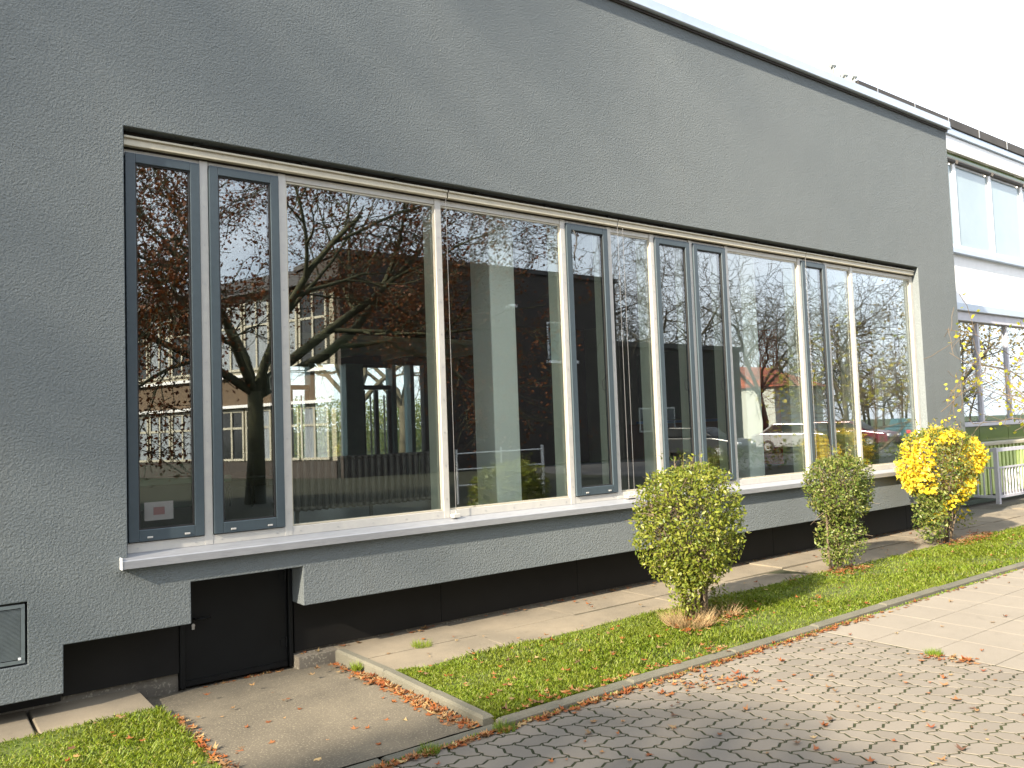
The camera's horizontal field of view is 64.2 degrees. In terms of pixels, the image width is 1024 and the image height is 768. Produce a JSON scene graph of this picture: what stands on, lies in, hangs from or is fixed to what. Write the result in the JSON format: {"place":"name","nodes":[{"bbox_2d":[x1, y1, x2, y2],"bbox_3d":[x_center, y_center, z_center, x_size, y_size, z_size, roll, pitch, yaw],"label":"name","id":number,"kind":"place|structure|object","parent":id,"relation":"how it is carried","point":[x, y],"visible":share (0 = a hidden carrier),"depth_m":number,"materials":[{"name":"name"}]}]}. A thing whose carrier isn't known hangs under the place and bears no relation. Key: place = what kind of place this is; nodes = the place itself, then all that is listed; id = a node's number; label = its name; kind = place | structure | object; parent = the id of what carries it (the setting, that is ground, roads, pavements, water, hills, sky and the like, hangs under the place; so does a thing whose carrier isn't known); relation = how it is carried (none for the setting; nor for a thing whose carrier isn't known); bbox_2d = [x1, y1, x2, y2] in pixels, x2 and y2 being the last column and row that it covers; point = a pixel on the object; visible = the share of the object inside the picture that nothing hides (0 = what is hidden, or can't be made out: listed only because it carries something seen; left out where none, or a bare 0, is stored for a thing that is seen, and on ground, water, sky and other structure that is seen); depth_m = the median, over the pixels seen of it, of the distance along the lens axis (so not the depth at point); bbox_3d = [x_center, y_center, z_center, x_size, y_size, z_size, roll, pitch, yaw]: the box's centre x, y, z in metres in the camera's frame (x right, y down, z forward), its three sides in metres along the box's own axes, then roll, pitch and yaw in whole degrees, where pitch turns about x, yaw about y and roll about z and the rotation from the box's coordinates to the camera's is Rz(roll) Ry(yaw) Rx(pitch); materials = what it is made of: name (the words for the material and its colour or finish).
{"place":"outdoors","nodes":[
{"label":"outdoors","id":0,"kind":"place"},
{"bbox_2d":[0,688,154,742],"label":"slab path","id":1,"kind":"structure","parent":0,"point":[19,724],"depth_m":4.88,"materials":[{"name":"beige concrete"}]},
{"bbox_2d":[0,704,221,767],"bbox_3d":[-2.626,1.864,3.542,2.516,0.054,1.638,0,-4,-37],"label":"grass","id":2,"kind":"structure","parent":0,"point":[167,721],"depth_m":4.28,"materials":[{"name":"green plant"}]},
{"bbox_2d":[146,663,481,767],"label":"ramp","id":3,"kind":"structure","parent":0,"point":[331,702],"depth_m":4.61,"materials":[{"name":"concrete"}]},
{"bbox_2d":[349,660,362,670],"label":"grass tuft","id":4,"kind":"object","parent":3,"relation":"on","point":[358,667],"visible":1,"depth_m":5.54,"materials":[{"name":"green plant"}]},
{"bbox_2d":[61,526,1023,767],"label":"fallen leaves","id":5,"kind":"object","parent":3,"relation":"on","point":[436,708],"visible":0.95,"depth_m":4.95,"materials":[{"name":"brown plant"}]},
{"bbox_2d":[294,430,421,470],"bbox_3d":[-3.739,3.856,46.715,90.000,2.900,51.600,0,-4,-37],"label":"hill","id":6,"kind":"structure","parent":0,"point":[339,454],"depth_m":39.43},
{"bbox_2d":[290,364,419,404],"bbox_3d":[-5.556,-1.553,27.882,10.345,9.182,10.226,-2,-3,-7],"label":"tree","id":7,"kind":"object","parent":6,"relation":"on","point":[380,381],"visible":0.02,"depth_m":27.95,"materials":[{"name":"green plant"}]},
{"bbox_2d":[291,364,419,452],"bbox_3d":[-6.062,-2.285,34.040,9.892,11.352,12.868,14,-16,-79],"label":"tree","id":8,"kind":"object","parent":6,"relation":"on","point":[402,441],"visible":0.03,"depth_m":33.58,"materials":[{"name":"green plant"}]},
{"bbox_2d":[293,396,421,456],"bbox_3d":[-8.174,2.107,38.459,19.205,3.159,10.778,0,-4,-37],"label":"hedge","id":9,"kind":"object","parent":6,"relation":"on","point":[333,417],"visible":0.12,"depth_m":37.73,"materials":[{"name":"green plant"}]},
{"bbox_2d":[0,0,966,716],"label":"building","id":10,"kind":"structure","parent":0,"point":[584,264],"depth_m":7.54,"materials":[{"name":"grey paint"}]},
{"bbox_2d":[144,501,172,520],"bbox_3d":[-2.326,0.836,5.375,0.180,0.120,0.004,0,-4,-37],"label":"notice","id":11,"kind":"object","parent":10,"relation":"attached to","point":[161,510],"visible":1,"depth_m":5.37,"materials":[{"name":"paper"}]},
{"bbox_2d":[123,149,204,553],"bbox_3d":[-2.328,-0.228,5.449,0.481,2.637,0.113,0,-4,-37],"label":"window","id":12,"kind":"structure","parent":10,"relation":"in","point":[163,537],"depth_m":5.37,"materials":[{"name":"grey paint"}]},
{"bbox_2d":[178,568,293,689],"bbox_3d":[-1.946,1.654,5.751,0.785,0.790,0.156,0,-4,-37],"label":"basement door","id":13,"kind":"structure","parent":10,"relation":"in","point":[240,625],"depth_m":5.73,"materials":[{"name":"black paint"}]},
{"bbox_2d":[207,162,284,543],"bbox_3d":[-1.888,-0.226,5.778,0.505,2.637,0.113,0,-4,-37],"label":"window","id":14,"kind":"structure","parent":10,"relation":"in","point":[245,529],"depth_m":5.70,"materials":[{"name":"grey paint"}]},
{"bbox_2d":[227,452,272,506],"bbox_3d":[-3.037,1.106,9.555,0.425,0.621,0.420,-4,-4,30],"label":"chair","id":15,"kind":"object","parent":10,"relation":"on","point":[238,462],"visible":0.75,"depth_m":9.59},
{"bbox_2d":[270,450,273,500],"bbox_3d":[-2.817,1.141,10.335,0.425,0.621,0.420,-2,-3,-10],"label":"chair","id":16,"kind":"object","parent":10,"relation":"on","point":[271,459],"visible":0.24,"depth_m":10.12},
{"bbox_2d":[290,363,310,457],"bbox_3d":[-3.751,0.657,13.843,0.656,2.037,0.099,0,-4,-37],"label":"glazed door","id":17,"kind":"structure","parent":10,"relation":"in","point":[293,387],"depth_m":13.98,"materials":[{"name":"metal"}]},
{"bbox_2d":[292,451,430,523],"bbox_3d":[-1.193,0.899,6.881,1.479,0.607,0.120,0,-4,-37],"label":"radiator","id":18,"kind":"object","parent":10,"relation":"on","point":[346,481],"visible":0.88,"depth_m":6.79,"materials":[{"name":"grey metal"}]},
{"bbox_2d":[285,175,443,534],"bbox_3d":[-1.122,-0.223,6.336,1.279,2.637,0.043,0,-4,-37],"label":"window","id":19,"kind":"structure","parent":10,"relation":"in","point":[397,518],"depth_m":6.36,"materials":[{"name":"white paint"}]},
{"bbox_2d":[363,364,391,454],"bbox_3d":[-2.453,0.664,14.813,0.576,2.037,0.099,0,-4,-37],"label":"glazed door","id":20,"kind":"structure","parent":10,"relation":"in","point":[375,388],"depth_m":14.82,"materials":[{"name":"metal"}]},
{"bbox_2d":[440,200,570,517],"bbox_3d":[-0.042,-0.217,7.144,1.306,2.637,0.043,0,-4,-37],"label":"window","id":21,"kind":"structure","parent":10,"relation":"in","point":[563,500],"depth_m":7.22,"materials":[{"name":"white paint"}]},
{"bbox_2d":[564,221,617,503],"bbox_3d":[0.732,-0.213,7.738,0.534,2.637,0.113,0,-4,-37],"label":"window","id":22,"kind":"structure","parent":10,"relation":"in","point":[594,493],"depth_m":7.75,"materials":[{"name":"grey paint"}]},
{"bbox_2d":[610,228,658,498],"bbox_3d":[1.216,-0.211,8.085,0.544,2.637,0.043,0,-4,-37],"label":"window","id":23,"kind":"structure","parent":10,"relation":"in","point":[629,234],"depth_m":8.22,"materials":[{"name":"white paint"}]},
{"bbox_2d":[653,235,699,490],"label":"window","id":24,"kind":"structure","parent":10,"relation":"in","point":[657,240],"depth_m":8.50,"materials":[{"name":"grey paint"}]},
{"bbox_2d":[691,241,736,487],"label":"window","id":25,"kind":"structure","parent":10,"relation":"in","point":[696,246],"depth_m":8.85,"materials":[{"name":"grey paint"}]},
{"bbox_2d":[727,247,808,485],"bbox_3d":[2.946,-0.202,9.378,1.314,2.637,0.043,0,-4,-37],"label":"window","id":26,"kind":"structure","parent":10,"relation":"in","point":[797,475],"depth_m":9.54,"materials":[{"name":"white paint"}]},
{"bbox_2d":[800,259,835,472],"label":"window","id":27,"kind":"structure","parent":10,"relation":"in","point":[820,266],"depth_m":10.02,"materials":[{"name":"grey paint"}]},
{"bbox_2d":[826,263,859,473],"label":"window","id":28,"kind":"structure","parent":10,"relation":"in","point":[829,266],"depth_m":10.45,"materials":[{"name":"white paint"}]},
{"bbox_2d":[852,267,919,470],"bbox_3d":[5.015,-0.192,10.926,1.462,2.637,0.043,0,-4,-37],"label":"window","id":29,"kind":"structure","parent":10,"relation":"in","point":[882,466],"depth_m":11.20,"materials":[{"name":"white paint"}]},
{"bbox_2d":[0,492,1023,767],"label":"ground","id":30,"kind":"structure","parent":0,"point":[980,500],"depth_m":15.98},
{"bbox_2d":[178,495,1023,690],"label":"bedding","id":31,"kind":"object","parent":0,"point":[993,506],"depth_m":14.19,"materials":[{"name":"grey concrete"}]},
{"bbox_2d":[335,648,493,736],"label":"kerb","id":32,"kind":"structure","parent":31,"relation":"on","point":[345,657],"depth_m":5.01,"materials":[{"name":"concrete"}]},
{"bbox_2d":[966,438,1023,500],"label":"railing","id":33,"kind":"object","parent":31,"relation":"on","point":[1011,457],"visible":0.45,"depth_m":15.21,"materials":[{"name":"white metal"}]},
{"bbox_2d":[974,445,1023,503],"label":"railing","id":34,"kind":"object","parent":31,"relation":"on","point":[998,481],"visible":0.75,"depth_m":14.28,"materials":[{"name":"white metal"}]},
{"bbox_2d":[290,0,1023,432],"label":"sky","id":35,"kind":"structure","parent":0,"point":[962,61],"materials":[{"name":"white"}]},
{"bbox_2d":[333,506,1023,669],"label":"slab path","id":36,"kind":"structure","parent":0,"point":[539,621],"depth_m":7.14,"materials":[{"name":"beige concrete"}]},
{"bbox_2d":[411,638,432,648],"bbox_3d":[-0.663,1.922,6.065,0.197,0.070,0.187,0,-4,-37],"label":"grass tuft","id":37,"kind":"object","parent":36,"relation":"on","point":[417,643],"visible":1,"depth_m":6.04,"materials":[{"name":"green plant"}]},
{"bbox_2d":[578,570,809,614],"bbox_3d":[13.886,2.041,16.988,37.395,0.001,0.930,0,-4,-37],"label":"slab bed","id":38,"kind":"object","parent":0,"point":[784,572],"depth_m":8.52,"materials":[{"name":"grey concrete"}]},
{"bbox_2d":[381,569,1023,767],"bbox_3d":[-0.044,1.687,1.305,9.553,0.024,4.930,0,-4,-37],"label":"paving","id":39,"kind":"structure","parent":0,"point":[674,743],"depth_m":4.34,"materials":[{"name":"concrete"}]},
{"bbox_2d":[346,724,497,767],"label":"kerb","id":40,"kind":"structure","parent":39,"relation":"on","point":[398,755],"depth_m":4.12,"materials":[{"name":"concrete"}]},
{"bbox_2d":[417,741,440,756],"bbox_3d":[-0.413,1.819,4.077,0.134,0.060,0.145,-3,-3,24],"label":"grass tuft","id":41,"kind":"object","parent":39,"relation":"on","point":[431,746],"visible":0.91,"depth_m":4.07,"materials":[{"name":"green plant"}]},
{"bbox_2d":[492,717,517,733],"bbox_3d":[-0.046,1.820,4.356,0.154,0.062,0.163,0,-4,-37],"label":"grass tuft","id":42,"kind":"object","parent":39,"relation":"on","point":[499,725],"visible":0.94,"depth_m":4.35,"materials":[{"name":"green plant"}]},
{"bbox_2d":[376,569,1016,765],"bbox_3d":[1.286,1.850,5.366,9.516,0.040,0.069,0,-4,-37],"label":"moss","id":43,"kind":"object","parent":39,"relation":"on","point":[400,758],"visible":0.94,"depth_m":5.78,"materials":[{"name":"green plant"}]},
{"bbox_2d":[496,561,1023,725],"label":"kerb","id":44,"kind":"structure","parent":39,"relation":"on","point":[565,702],"depth_m":5.57,"materials":[{"name":"concrete"}]},
{"bbox_2d":[922,648,943,656],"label":"grass tuft","id":45,"kind":"object","parent":39,"relation":"on","point":[933,652],"visible":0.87,"depth_m":5.42,"materials":[{"name":"green plant"}]},
{"bbox_2d":[397,524,1023,724],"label":"lawn","id":46,"kind":"structure","parent":0,"point":[768,615],"depth_m":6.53,"materials":[{"name":"plant"}]},
{"bbox_2d":[656,603,721,629],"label":"dry grass","id":47,"kind":"structure","parent":46,"relation":"on","point":[673,620],"depth_m":6.36,"materials":[{"name":"beige plant"}]},
{"bbox_2d":[628,451,750,618],"bbox_3d":[1.461,1.230,6.628,0.960,1.373,0.856,0,-4,-37],"label":"shrub","id":48,"kind":"object","parent":46,"relation":"on","point":[696,571],"visible":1,"depth_m":6.46,"materials":[{"name":"green plant"}]},
{"bbox_2d":[708,600,744,617],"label":"dry grass","id":49,"kind":"structure","parent":46,"relation":"on","point":[728,608],"depth_m":6.68,"materials":[{"name":"beige plant"}]},
{"bbox_2d":[800,443,878,569],"bbox_3d":[3.428,1.288,8.649,0.783,1.338,0.773,0,-4,-37],"label":"shrub","id":50,"kind":"object","parent":46,"relation":"on","point":[837,514],"visible":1,"depth_m":8.51,"materials":[{"name":"green plant"}]},
{"bbox_2d":[893,417,989,542],"bbox_3d":[5.376,1.195,10.224,1.099,1.558,1.143,-2,-3,4],"label":"shrub","id":51,"kind":"object","parent":46,"relation":"on","point":[944,494],"visible":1,"depth_m":9.99,"materials":[{"name":"yellow plant"}]},
{"bbox_2d":[925,292,1023,438],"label":"sapling","id":52,"kind":"object","parent":46,"relation":"on","point":[991,377],"visible":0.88,"depth_m":11.32,"materials":[{"name":"yellow plant"}]},
{"bbox_2d":[823,568,1023,670],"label":"flagstone path","id":53,"kind":"structure","parent":0,"point":[986,606],"depth_m":6.19,"materials":[{"name":"beige stone"}]},
{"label":"lawn slope","id":54,"kind":"structure","parent":0,"visible":0},
{"bbox_2d":[855,80,1023,441],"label":"building","id":55,"kind":"structure","parent":54,"relation":"on","point":[986,178],"depth_m":16.11,"materials":[{"name":"white paint"}]},
{"bbox_2d":[828,64,857,82],"bbox_3d":[5.412,-4.519,13.257,0.765,1.284,0.070,0,-4,-37],"label":"roof fitting","id":56,"kind":"object","parent":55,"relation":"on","point":[842,75],"visible":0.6,"depth_m":13.26,"materials":[{"name":"beige paint"}]},
{"bbox_2d":[947,156,958,247],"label":"window","id":57,"kind":"structure","parent":55,"relation":"in","point":[951,161],"depth_m":15.44,"materials":[{"name":"white paint"}]},
{"bbox_2d":[954,160,994,255],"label":"window","id":58,"kind":"structure","parent":55,"relation":"in","point":[972,190],"depth_m":15.96,"materials":[{"name":"clear glass"}]},
{"bbox_2d":[973,323,984,420],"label":"lower window","id":59,"kind":"structure","parent":55,"relation":"in","point":[976,338],"depth_m":15.57,"materials":[{"name":"white paint"}]},
{"bbox_2d":[989,172,1023,261],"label":"window","id":60,"kind":"structure","parent":55,"relation":"in","point":[1006,200],"depth_m":16.86,"materials":[{"name":"clear glass"}]},
{"bbox_2d":[1002,326,1012,419],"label":"lower window","id":61,"kind":"structure","parent":55,"relation":"in","point":[1004,335],"depth_m":16.32,"materials":[{"name":"white paint"}]},
{"bbox_2d":[1021,184,1023,223],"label":"window","id":62,"kind":"structure","parent":55,"relation":"in","point":[1022,191],"depth_m":17.32,"materials":[{"name":"white paint"}]}
]}

